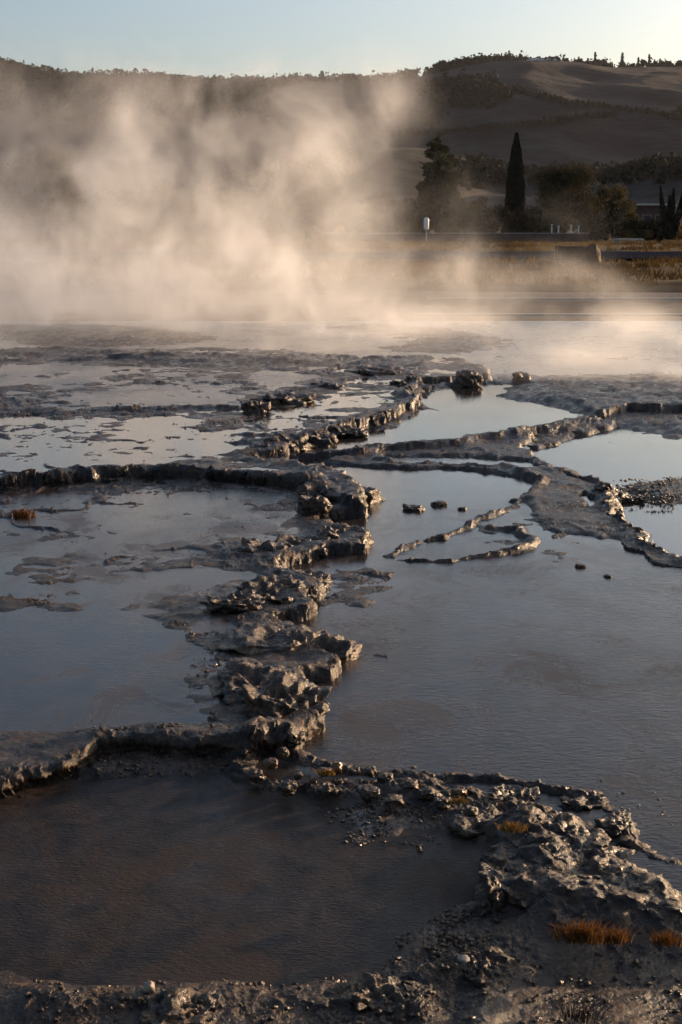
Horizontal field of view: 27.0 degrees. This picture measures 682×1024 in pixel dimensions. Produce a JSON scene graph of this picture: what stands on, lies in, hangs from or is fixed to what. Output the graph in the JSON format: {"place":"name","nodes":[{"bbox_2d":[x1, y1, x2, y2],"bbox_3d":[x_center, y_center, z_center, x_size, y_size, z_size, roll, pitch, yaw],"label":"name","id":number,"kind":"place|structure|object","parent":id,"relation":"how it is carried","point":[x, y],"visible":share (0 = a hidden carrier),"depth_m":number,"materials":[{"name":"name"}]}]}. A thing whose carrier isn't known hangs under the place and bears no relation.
{"place":"outdoors","nodes":[
{"label":"outdoors","id":0,"kind":"place"},
{"bbox_2d":[0,477,331,753],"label":"water","id":1,"kind":"structure","parent":0,"point":[101,659],"depth_m":6.19,"materials":[{"name":"liquid"}]},
{"bbox_2d":[5,506,42,517],"bbox_3d":[-1.800,-0.006,8.147,0.270,0.067,0.121,1,12,4],"label":"grass tuft","id":2,"kind":"object","parent":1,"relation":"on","point":[18,514],"visible":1,"depth_m":8.14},
{"bbox_2d":[0,349,352,409],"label":"water","id":3,"kind":"structure","parent":0,"point":[149,395],"depth_m":14.31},
{"bbox_2d":[0,359,456,475],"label":"water","id":4,"kind":"structure","parent":0,"point":[157,429],"depth_m":10.92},
{"bbox_2d":[0,760,488,986],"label":"water","id":5,"kind":"structure","parent":0,"point":[196,877],"depth_m":3.72,"materials":[{"name":"liquid"}]},
{"bbox_2d":[0,147,600,213],"bbox_3d":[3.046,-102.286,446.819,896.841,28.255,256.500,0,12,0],"label":"hill","id":6,"kind":"structure","parent":0,"point":[397,172],"depth_m":419.31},
{"bbox_2d":[0,143,681,209],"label":"wood","id":7,"kind":"object","parent":6,"relation":"on","point":[483,173],"visible":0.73,"depth_m":436.08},
{"bbox_2d":[0,230,681,1023],"bbox_3d":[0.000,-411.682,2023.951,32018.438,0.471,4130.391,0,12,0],"label":"ground","id":8,"kind":"structure","parent":0,"point":[644,900],"depth_m":8.09,"materials":[{"name":"stone"}]},
{"bbox_2d":[0,167,28,222],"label":"broadleaf tree","id":9,"kind":"object","parent":8,"relation":"on","point":[6,189],"visible":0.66,"depth_m":117.17,"materials":[{"name":"green plant"}]},
{"bbox_2d":[0,143,90,242],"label":"broadleaf tree","id":10,"kind":"object","parent":8,"relation":"on","point":[48,163],"visible":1,"depth_m":106.56,"materials":[{"name":"green plant"}]},
{"bbox_2d":[70,211,124,240],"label":"bush","id":11,"kind":"object","parent":8,"relation":"on","point":[92,223],"visible":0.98,"depth_m":120.73,"materials":[{"name":"green plant"}]},
{"bbox_2d":[144,981,154,993],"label":"stone","id":12,"kind":"object","parent":8,"relation":"on","point":[149,986],"visible":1,"depth_m":3.13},
{"bbox_2d":[130,179,199,238],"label":"broadleaf tree","id":13,"kind":"object","parent":8,"relation":"on","point":[163,225],"visible":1,"depth_m":126.80,"materials":[{"name":"green plant"}]},
{"bbox_2d":[138,984,216,1023],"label":"rock","id":14,"kind":"object","parent":8,"relation":"on","point":[164,1006],"visible":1,"depth_m":3.07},
{"bbox_2d":[202,707,245,722],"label":"rock","id":15,"kind":"object","parent":8,"relation":"on","point":[214,714],"visible":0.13,"depth_m":4.87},
{"bbox_2d":[193,190,262,238],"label":"broadleaf tree","id":16,"kind":"object","parent":8,"relation":"on","point":[217,221],"visible":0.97,"depth_m":126.78,"materials":[{"name":"green plant"}]},
{"bbox_2d":[199,589,264,613],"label":"rock","id":17,"kind":"object","parent":8,"relation":"on","point":[242,601],"visible":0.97,"depth_m":6.18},
{"bbox_2d":[206,657,297,704],"bbox_3d":[-0.324,0.629,5.178,0.344,0.125,0.426,0,12,0],"label":"rock","id":18,"kind":"object","parent":8,"relation":"on","point":[231,678],"visible":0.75,"depth_m":5.18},
{"bbox_2d":[241,400,270,413],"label":"rock","id":19,"kind":"object","parent":8,"relation":"on","point":[256,407],"visible":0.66,"depth_m":12.23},
{"bbox_2d":[247,768,264,783],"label":"stone","id":20,"kind":"object","parent":8,"relation":"on","point":[256,776],"visible":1,"depth_m":4.35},
{"bbox_2d":[231,537,290,552],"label":"rock","id":21,"kind":"object","parent":8,"relation":"on","point":[252,545],"visible":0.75,"depth_m":7.29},
{"bbox_2d":[248,215,286,239],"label":"bush","id":22,"kind":"object","parent":8,"relation":"on","point":[272,226],"visible":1,"depth_m":121.43,"materials":[{"name":"green plant"}]},
{"bbox_2d":[217,621,321,655],"bbox_3d":[-0.282,0.521,5.769,0.419,0.117,0.473,0,12,0],"label":"rock","id":23,"kind":"object","parent":8,"relation":"on","point":[246,638],"visible":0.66,"depth_m":5.67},
{"bbox_2d":[263,757,277,769],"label":"stone","id":24,"kind":"object","parent":8,"relation":"on","point":[270,763],"visible":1,"depth_m":4.45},
{"bbox_2d":[236,574,321,603],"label":"rock","id":25,"kind":"object","parent":8,"relation":"on","point":[265,587],"visible":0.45,"depth_m":6.47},
{"bbox_2d":[276,747,288,758],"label":"stone","id":26,"kind":"object","parent":8,"relation":"on","point":[282,752],"visible":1,"depth_m":4.55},
{"bbox_2d":[250,391,315,404],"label":"rock","id":27,"kind":"object","parent":8,"relation":"on","point":[281,398],"visible":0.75,"depth_m":12.90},
{"bbox_2d":[242,671,331,717],"bbox_3d":[-0.189,0.726,4.960,0.308,0.281,0.325,1,12,3],"label":"rock","id":28,"kind":"object","parent":8,"relation":"on","point":[281,695],"visible":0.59,"depth_m":4.93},
{"bbox_2d":[277,779,297,796],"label":"stone","id":29,"kind":"object","parent":8,"relation":"on","point":[287,788],"visible":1,"depth_m":4.26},
{"bbox_2d":[264,431,315,452],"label":"rock","id":30,"kind":"object","parent":8,"relation":"on","point":[303,438],"visible":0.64,"depth_m":10.59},
{"bbox_2d":[286,731,306,746],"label":"stone","id":31,"kind":"object","parent":8,"relation":"on","point":[300,739],"visible":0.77,"depth_m":4.66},
{"bbox_2d":[268,567,331,589],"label":"rock","id":32,"kind":"object","parent":8,"relation":"on","point":[324,577],"visible":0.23,"depth_m":6.81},
{"bbox_2d":[274,533,332,558],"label":"rock","id":33,"kind":"object","parent":8,"relation":"on","point":[322,552],"visible":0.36,"depth_m":7.49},
{"bbox_2d":[267,164,342,238],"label":"broadleaf tree","id":34,"kind":"object","parent":8,"relation":"on","point":[303,186],"visible":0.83,"depth_m":126.41,"materials":[{"name":"green plant"}]},
{"bbox_2d":[297,495,332,518],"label":"rock","id":35,"kind":"object","parent":8,"relation":"on","point":[320,505],"visible":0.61,"depth_m":8.18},
{"bbox_2d":[304,225,326,240],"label":"bush","id":36,"kind":"object","parent":8,"relation":"on","point":[313,232],"visible":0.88,"depth_m":121.28,"materials":[{"name":"green plant"}]},
{"bbox_2d":[284,624,361,663],"bbox_3d":[-0.101,0.583,5.640,0.282,0.231,0.400,8,14,34],"label":"rock","id":37,"kind":"object","parent":8,"relation":"on","point":[342,649],"visible":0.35,"depth_m":5.64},
{"bbox_2d":[309,431,337,446],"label":"rock","id":38,"kind":"object","parent":8,"relation":"on","point":[324,439],"visible":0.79,"depth_m":10.80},
{"bbox_2d":[310,381,344,388],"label":"rock","id":39,"kind":"object","parent":8,"relation":"on","point":[329,385],"visible":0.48,"depth_m":14.06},
{"bbox_2d":[318,782,337,796],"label":"stone","id":40,"kind":"object","parent":8,"relation":"on","point":[326,789],"visible":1,"depth_m":4.25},
{"bbox_2d":[308,199,351,232],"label":"bush","id":41,"kind":"object","parent":8,"relation":"on","point":[337,210],"visible":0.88,"depth_m":120.99,"materials":[{"name":"green plant"}]},
{"bbox_2d":[294,476,385,503],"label":"rock","id":42,"kind":"object","parent":8,"relation":"on","point":[311,488],"visible":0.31,"depth_m":8.79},
{"bbox_2d":[0,238,681,285],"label":"dry grass","id":43,"kind":"structure","parent":8,"relation":"on","point":[479,277],"depth_m":52.12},
{"bbox_2d":[316,522,373,544],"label":"rock","id":44,"kind":"object","parent":8,"relation":"on","point":[334,530],"visible":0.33,"depth_m":7.67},
{"bbox_2d":[329,425,367,437],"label":"rock","id":45,"kind":"object","parent":8,"relation":"on","point":[347,431],"visible":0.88,"depth_m":11.23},
{"bbox_2d":[341,196,389,232],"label":"bush","id":46,"kind":"object","parent":8,"relation":"on","point":[368,217],"visible":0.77,"depth_m":120.84,"materials":[{"name":"green plant"}]},
{"bbox_2d":[357,784,380,800],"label":"stone","id":47,"kind":"object","parent":8,"relation":"on","point":[368,791],"visible":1,"depth_m":4.22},
{"bbox_2d":[364,766,376,777],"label":"stone","id":48,"kind":"object","parent":8,"relation":"on","point":[371,771],"visible":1,"depth_m":4.39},
{"bbox_2d":[341,971,420,1012],"bbox_3d":[0.089,1.065,3.138,0.185,0.040,0.161,0,12,0],"label":"rock","id":49,"kind":"object","parent":8,"relation":"on","point":[364,990],"visible":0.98,"depth_m":3.14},
{"bbox_2d":[344,363,417,375],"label":"rock","id":50,"kind":"object","parent":8,"relation":"on","point":[383,369],"visible":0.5,"depth_m":15.42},
{"bbox_2d":[376,772,392,782],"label":"stone","id":51,"kind":"object","parent":8,"relation":"on","point":[383,776],"visible":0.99,"depth_m":4.34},
{"bbox_2d":[365,189,405,225],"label":"broadleaf tree","id":52,"kind":"object","parent":8,"relation":"on","point":[385,199],"visible":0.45,"depth_m":126.88,"materials":[{"name":"green plant"}]},
{"bbox_2d":[380,204,405,232],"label":"bush","id":53,"kind":"object","parent":8,"relation":"on","point":[394,218],"visible":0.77,"depth_m":120.69,"materials":[{"name":"green plant"}]},
{"bbox_2d":[383,793,405,808],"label":"stone","id":54,"kind":"object","parent":8,"relation":"on","point":[392,801],"visible":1,"depth_m":4.16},
{"bbox_2d":[391,207,423,232],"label":"bush","id":55,"kind":"object","parent":8,"relation":"on","point":[410,214],"visible":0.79,"depth_m":120.61,"materials":[{"name":"green plant"}]},
{"bbox_2d":[400,778,418,788],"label":"stone","id":56,"kind":"object","parent":8,"relation":"on","point":[406,783],"visible":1,"depth_m":4.28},
{"bbox_2d":[417,786,435,799],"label":"stone","id":57,"kind":"object","parent":8,"relation":"on","point":[426,793],"visible":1,"depth_m":4.22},
{"bbox_2d":[402,135,477,232],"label":"conifer tree","id":58,"kind":"object","parent":8,"relation":"on","point":[437,189],"visible":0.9,"depth_m":125.75,"materials":[{"name":"green plant"}]},
{"bbox_2d":[432,796,451,809],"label":"stone","id":59,"kind":"object","parent":8,"relation":"on","point":[441,803],"visible":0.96,"depth_m":4.15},
{"bbox_2d":[438,208,462,232],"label":"bush","id":60,"kind":"object","parent":8,"relation":"on","point":[447,220],"visible":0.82,"depth_m":121.11,"materials":[{"name":"green plant"}]},
{"bbox_2d":[443,209,479,232],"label":"bush","id":61,"kind":"object","parent":8,"relation":"on","point":[463,218],"visible":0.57,"depth_m":120.97,"materials":[{"name":"green plant"}]},
{"bbox_2d":[450,369,483,387],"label":"rock","id":62,"kind":"object","parent":8,"relation":"on","point":[468,378],"visible":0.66,"depth_m":14.64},
{"bbox_2d":[448,811,494,837],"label":"rock","id":63,"kind":"object","parent":8,"relation":"on","point":[463,825],"visible":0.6,"depth_m":4.04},
{"bbox_2d":[463,805,478,815],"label":"stone","id":64,"kind":"object","parent":63,"relation":"on","point":[470,810],"visible":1,"depth_m":4.10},
{"bbox_2d":[460,207,500,232],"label":"bush","id":65,"kind":"object","parent":8,"relation":"on","point":[481,221],"visible":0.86,"depth_m":120.91,"materials":[{"name":"green plant"}]},
{"bbox_2d":[470,196,490,220],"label":"broadleaf tree","id":66,"kind":"object","parent":8,"relation":"on","point":[481,204],"visible":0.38,"depth_m":136.66,"materials":[{"name":"green plant"}]},
{"bbox_2d":[459,951,506,985],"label":"rock","id":67,"kind":"object","parent":8,"relation":"on","point":[482,970],"visible":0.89,"depth_m":3.21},
{"bbox_2d":[483,875,505,910],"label":"rock","id":68,"kind":"object","parent":8,"relation":"on","point":[495,895],"visible":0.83,"depth_m":3.53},
{"bbox_2d":[473,204,524,232],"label":"bush","id":69,"kind":"object","parent":8,"relation":"on","point":[501,215],"visible":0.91,"depth_m":120.77,"materials":[{"name":"green plant"}]},
{"bbox_2d":[478,859,533,907],"bbox_3d":[0.457,0.966,3.650,0.210,0.092,0.295,-1,12,-6],"label":"rock","id":70,"kind":"object","parent":8,"relation":"on","point":[512,896],"visible":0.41,"depth_m":3.65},
{"bbox_2d":[495,819,528,834],"bbox_3d":[0.462,0.841,3.810,0.104,0.027,0.052,0,12,0],"label":"grass tuft","id":71,"kind":"object","parent":8,"relation":"on","point":[512,828],"visible":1,"depth_m":3.81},
{"bbox_2d":[484,783,540,802],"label":"rock","id":72,"kind":"object","parent":8,"relation":"on","point":[524,794],"visible":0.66,"depth_m":4.28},
{"bbox_2d":[504,132,525,228],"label":"cypress tree","id":73,"kind":"object","parent":8,"relation":"on","point":[514,200],"visible":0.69,"depth_m":126.13,"materials":[{"name":"green plant"}]},
{"bbox_2d":[511,371,530,381],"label":"rock","id":74,"kind":"object","parent":8,"relation":"on","point":[519,376],"visible":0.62,"depth_m":14.99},
{"bbox_2d":[512,209,536,232],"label":"bush","id":75,"kind":"object","parent":8,"relation":"on","point":[524,218],"visible":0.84,"depth_m":120.62,"materials":[{"name":"green plant"}]},
{"bbox_2d":[523,204,561,232],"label":"bush","id":76,"kind":"object","parent":8,"relation":"on","point":[532,224],"visible":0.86,"depth_m":120.41,"materials":[{"name":"green plant"}]},
{"bbox_2d":[411,313,681,315],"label":"kerb","id":77,"kind":"structure","parent":8,"relation":"on","point":[546,314],"depth_m":25.60,"materials":[{"name":"concrete"}]},
{"bbox_2d":[427,298,681,299],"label":"kerb","id":78,"kind":"structure","parent":8,"relation":"on","point":[554,298],"depth_m":30.88,"materials":[{"name":"concrete"}]},
{"bbox_2d":[528,157,606,232],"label":"olive tree","id":79,"kind":"object","parent":8,"relation":"on","point":[572,179],"visible":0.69,"depth_m":125.11,"materials":[{"name":"green plant"}]},
{"bbox_2d":[555,245,584,262],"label":"timber crate","id":80,"kind":"object","parent":8,"relation":"on","point":[564,254],"visible":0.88,"depth_m":57.33,"materials":[{"name":"brown wood"}]},
{"bbox_2d":[534,812,610,848],"bbox_3d":[0.618,0.900,3.926,0.281,0.092,0.217,7,13,31],"label":"rock","id":81,"kind":"object","parent":8,"relation":"on","point":[568,822],"visible":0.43,"depth_m":3.92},
{"bbox_2d":[528,990,621,1023],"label":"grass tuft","id":82,"kind":"object","parent":8,"relation":"on","point":[582,1017],"visible":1,"depth_m":2.98,"materials":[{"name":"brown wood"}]},
{"bbox_2d":[545,201,610,239],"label":"bush","id":83,"kind":"object","parent":8,"relation":"on","point":[575,212],"visible":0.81,"depth_m":121.06,"materials":[{"name":"green plant"}]},
{"bbox_2d":[558,788,608,810],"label":"rock","id":84,"kind":"object","parent":8,"relation":"on","point":[577,803],"visible":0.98,"depth_m":4.22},
{"bbox_2d":[532,917,635,947],"bbox_3d":[0.569,0.973,3.336,0.257,0.058,0.109,0,12,0],"label":"grass tuft","id":85,"kind":"object","parent":8,"relation":"on","point":[582,935],"visible":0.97,"depth_m":3.32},
{"bbox_2d":[549,903,622,934],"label":"rock","id":86,"kind":"object","parent":8,"relation":"on","point":[560,917],"visible":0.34,"depth_m":3.44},
{"bbox_2d":[571,243,600,264],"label":"rock","id":87,"kind":"object","parent":8,"relation":"on","point":[592,252],"visible":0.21,"depth_m":58.31,"materials":[{"name":"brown stone"}]},
{"bbox_2d":[551,845,634,879],"bbox_3d":[0.643,0.931,3.756,0.244,0.076,0.269,4,12,17],"label":"rock","id":88,"kind":"object","parent":8,"relation":"on","point":[597,865],"visible":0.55,"depth_m":3.73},
{"bbox_2d":[580,217,609,239],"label":"bush","id":89,"kind":"object","parent":8,"relation":"on","point":[588,224],"visible":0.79,"depth_m":120.97,"materials":[{"name":"green plant"}]},
{"bbox_2d":[591,481,618,492],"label":"rock","id":90,"kind":"object","parent":8,"relation":"on","point":[601,486],"visible":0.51,"depth_m":9.02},
{"bbox_2d":[594,812,630,837],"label":"rock","id":91,"kind":"object","parent":8,"relation":"on","point":[612,825],"visible":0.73,"depth_m":4.05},
{"bbox_2d":[587,923,638,946],"bbox_3d":[0.630,0.973,3.278,0.131,0.042,0.063,0,12,0],"label":"grass tuft","id":92,"kind":"object","parent":8,"relation":"on","point":[614,938],"visible":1,"depth_m":3.28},
{"bbox_2d":[588,183,638,238],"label":"olive tree","id":93,"kind":"object","parent":8,"relation":"on","point":[620,194],"visible":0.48,"depth_m":130.48,"materials":[{"name":"green plant"}]},
{"bbox_2d":[605,207,634,238],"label":"bush","id":94,"kind":"object","parent":8,"relation":"on","point":[617,220],"visible":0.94,"depth_m":120.63,"materials":[{"name":"green plant"}]},
{"bbox_2d":[610,227,635,238],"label":"bush","id":95,"kind":"object","parent":8,"relation":"on","point":[629,234],"visible":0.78,"depth_m":121.05,"materials":[{"name":"green plant"}]},
{"bbox_2d":[579,873,681,897],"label":"rock","id":96,"kind":"object","parent":8,"relation":"on","point":[595,881],"visible":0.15,"depth_m":3.61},
{"bbox_2d":[618,490,645,502],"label":"rock","id":97,"kind":"object","parent":8,"relation":"on","point":[622,494],"visible":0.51,"depth_m":8.98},
{"bbox_2d":[622,217,650,239],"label":"bush","id":98,"kind":"object","parent":8,"relation":"on","point":[637,225],"visible":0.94,"depth_m":120.72,"materials":[{"name":"green plant"}]},
{"bbox_2d":[617,204,666,222],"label":"building","id":99,"kind":"structure","parent":8,"relation":"on","point":[645,212],"depth_m":144.80,"materials":[{"name":"grey concrete"}]},
{"bbox_2d":[640,218,662,239],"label":"bush","id":100,"kind":"object","parent":8,"relation":"on","point":[654,227],"visible":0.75,"depth_m":120.80,"materials":[{"name":"green plant"}]},
{"bbox_2d":[640,926,681,947],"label":"grass tuft","id":101,"kind":"object","parent":8,"relation":"on","point":[666,940],"visible":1,"depth_m":3.25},
{"bbox_2d":[659,185,667,240],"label":"cypress tree","id":102,"kind":"object","parent":8,"relation":"on","point":[663,219],"visible":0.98,"depth_m":119.28,"materials":[{"name":"green plant"}]},
{"bbox_2d":[666,194,670,239],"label":"cypress tree","id":103,"kind":"object","parent":8,"relation":"on","point":[668,210],"visible":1,"depth_m":119.28,"materials":[{"name":"green plant"}]},
{"bbox_2d":[669,187,675,239],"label":"cypress tree","id":104,"kind":"object","parent":8,"relation":"on","point":[673,212],"visible":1,"depth_m":119.23,"materials":[{"name":"green plant"}]},
{"bbox_2d":[672,192,681,239],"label":"cypress tree","id":105,"kind":"object","parent":8,"relation":"on","point":[678,215],"visible":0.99,"depth_m":119.32,"materials":[{"name":"green plant"}]},
{"bbox_2d":[0,60,681,200],"bbox_3d":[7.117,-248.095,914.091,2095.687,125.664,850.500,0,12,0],"label":"hill","id":106,"kind":"structure","parent":0,"point":[305,121],"depth_m":740.06,"materials":[{"name":"soil"}]},
{"bbox_2d":[0,50,681,124],"bbox_3d":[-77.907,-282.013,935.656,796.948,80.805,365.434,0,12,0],"label":"wood","id":107,"kind":"object","parent":106,"relation":"on","point":[462,88],"visible":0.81,"depth_m":847.09,"materials":[{"name":"plant"}]},
{"bbox_2d":[391,82,681,135],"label":"wood","id":108,"kind":"object","parent":106,"relation":"on","point":[425,113],"visible":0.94,"depth_m":744.09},
{"bbox_2d":[0,321,681,433],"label":"water","id":109,"kind":"structure","parent":0,"point":[543,348],"depth_m":20.59,"materials":[{"name":"liquid"}]},
{"bbox_2d":[0,251,681,259],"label":"road","id":110,"kind":"structure","parent":0,"point":[392,255],"depth_m":72.87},
{"bbox_2d":[0,175,681,230],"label":"hill","id":111,"kind":"structure","parent":0,"point":[645,191],"depth_m":281.12,"materials":[{"name":"plant"}]},
{"bbox_2d":[0,287,681,292],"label":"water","id":112,"kind":"structure","parent":0,"point":[301,289],"depth_m":38.44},
{"bbox_2d":[0,0,681,78],"label":"sky","id":113,"kind":"structure","parent":0,"point":[267,38],"materials":[{"name":"blue"}]},
{"bbox_2d":[298,384,583,453],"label":"water","id":114,"kind":"structure","parent":0,"point":[461,412],"depth_m":12.37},
{"bbox_2d":[323,233,589,241],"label":"wall","id":115,"kind":"structure","parent":0,"point":[567,237],"depth_m":115.66,"materials":[{"name":"grey concrete"}]},
{"bbox_2d":[259,430,681,896],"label":"water","id":116,"kind":"structure","parent":0,"point":[536,664],"depth_m":5.65,"materials":[{"name":"liquid"}]},
{"bbox_2d":[402,503,424,511],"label":"rock","id":117,"kind":"object","parent":116,"relation":"on","point":[413,508],"visible":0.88,"depth_m":8.52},
{"bbox_2d":[530,429,681,554],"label":"water","id":118,"kind":"structure","parent":0,"point":[627,454],"depth_m":10.41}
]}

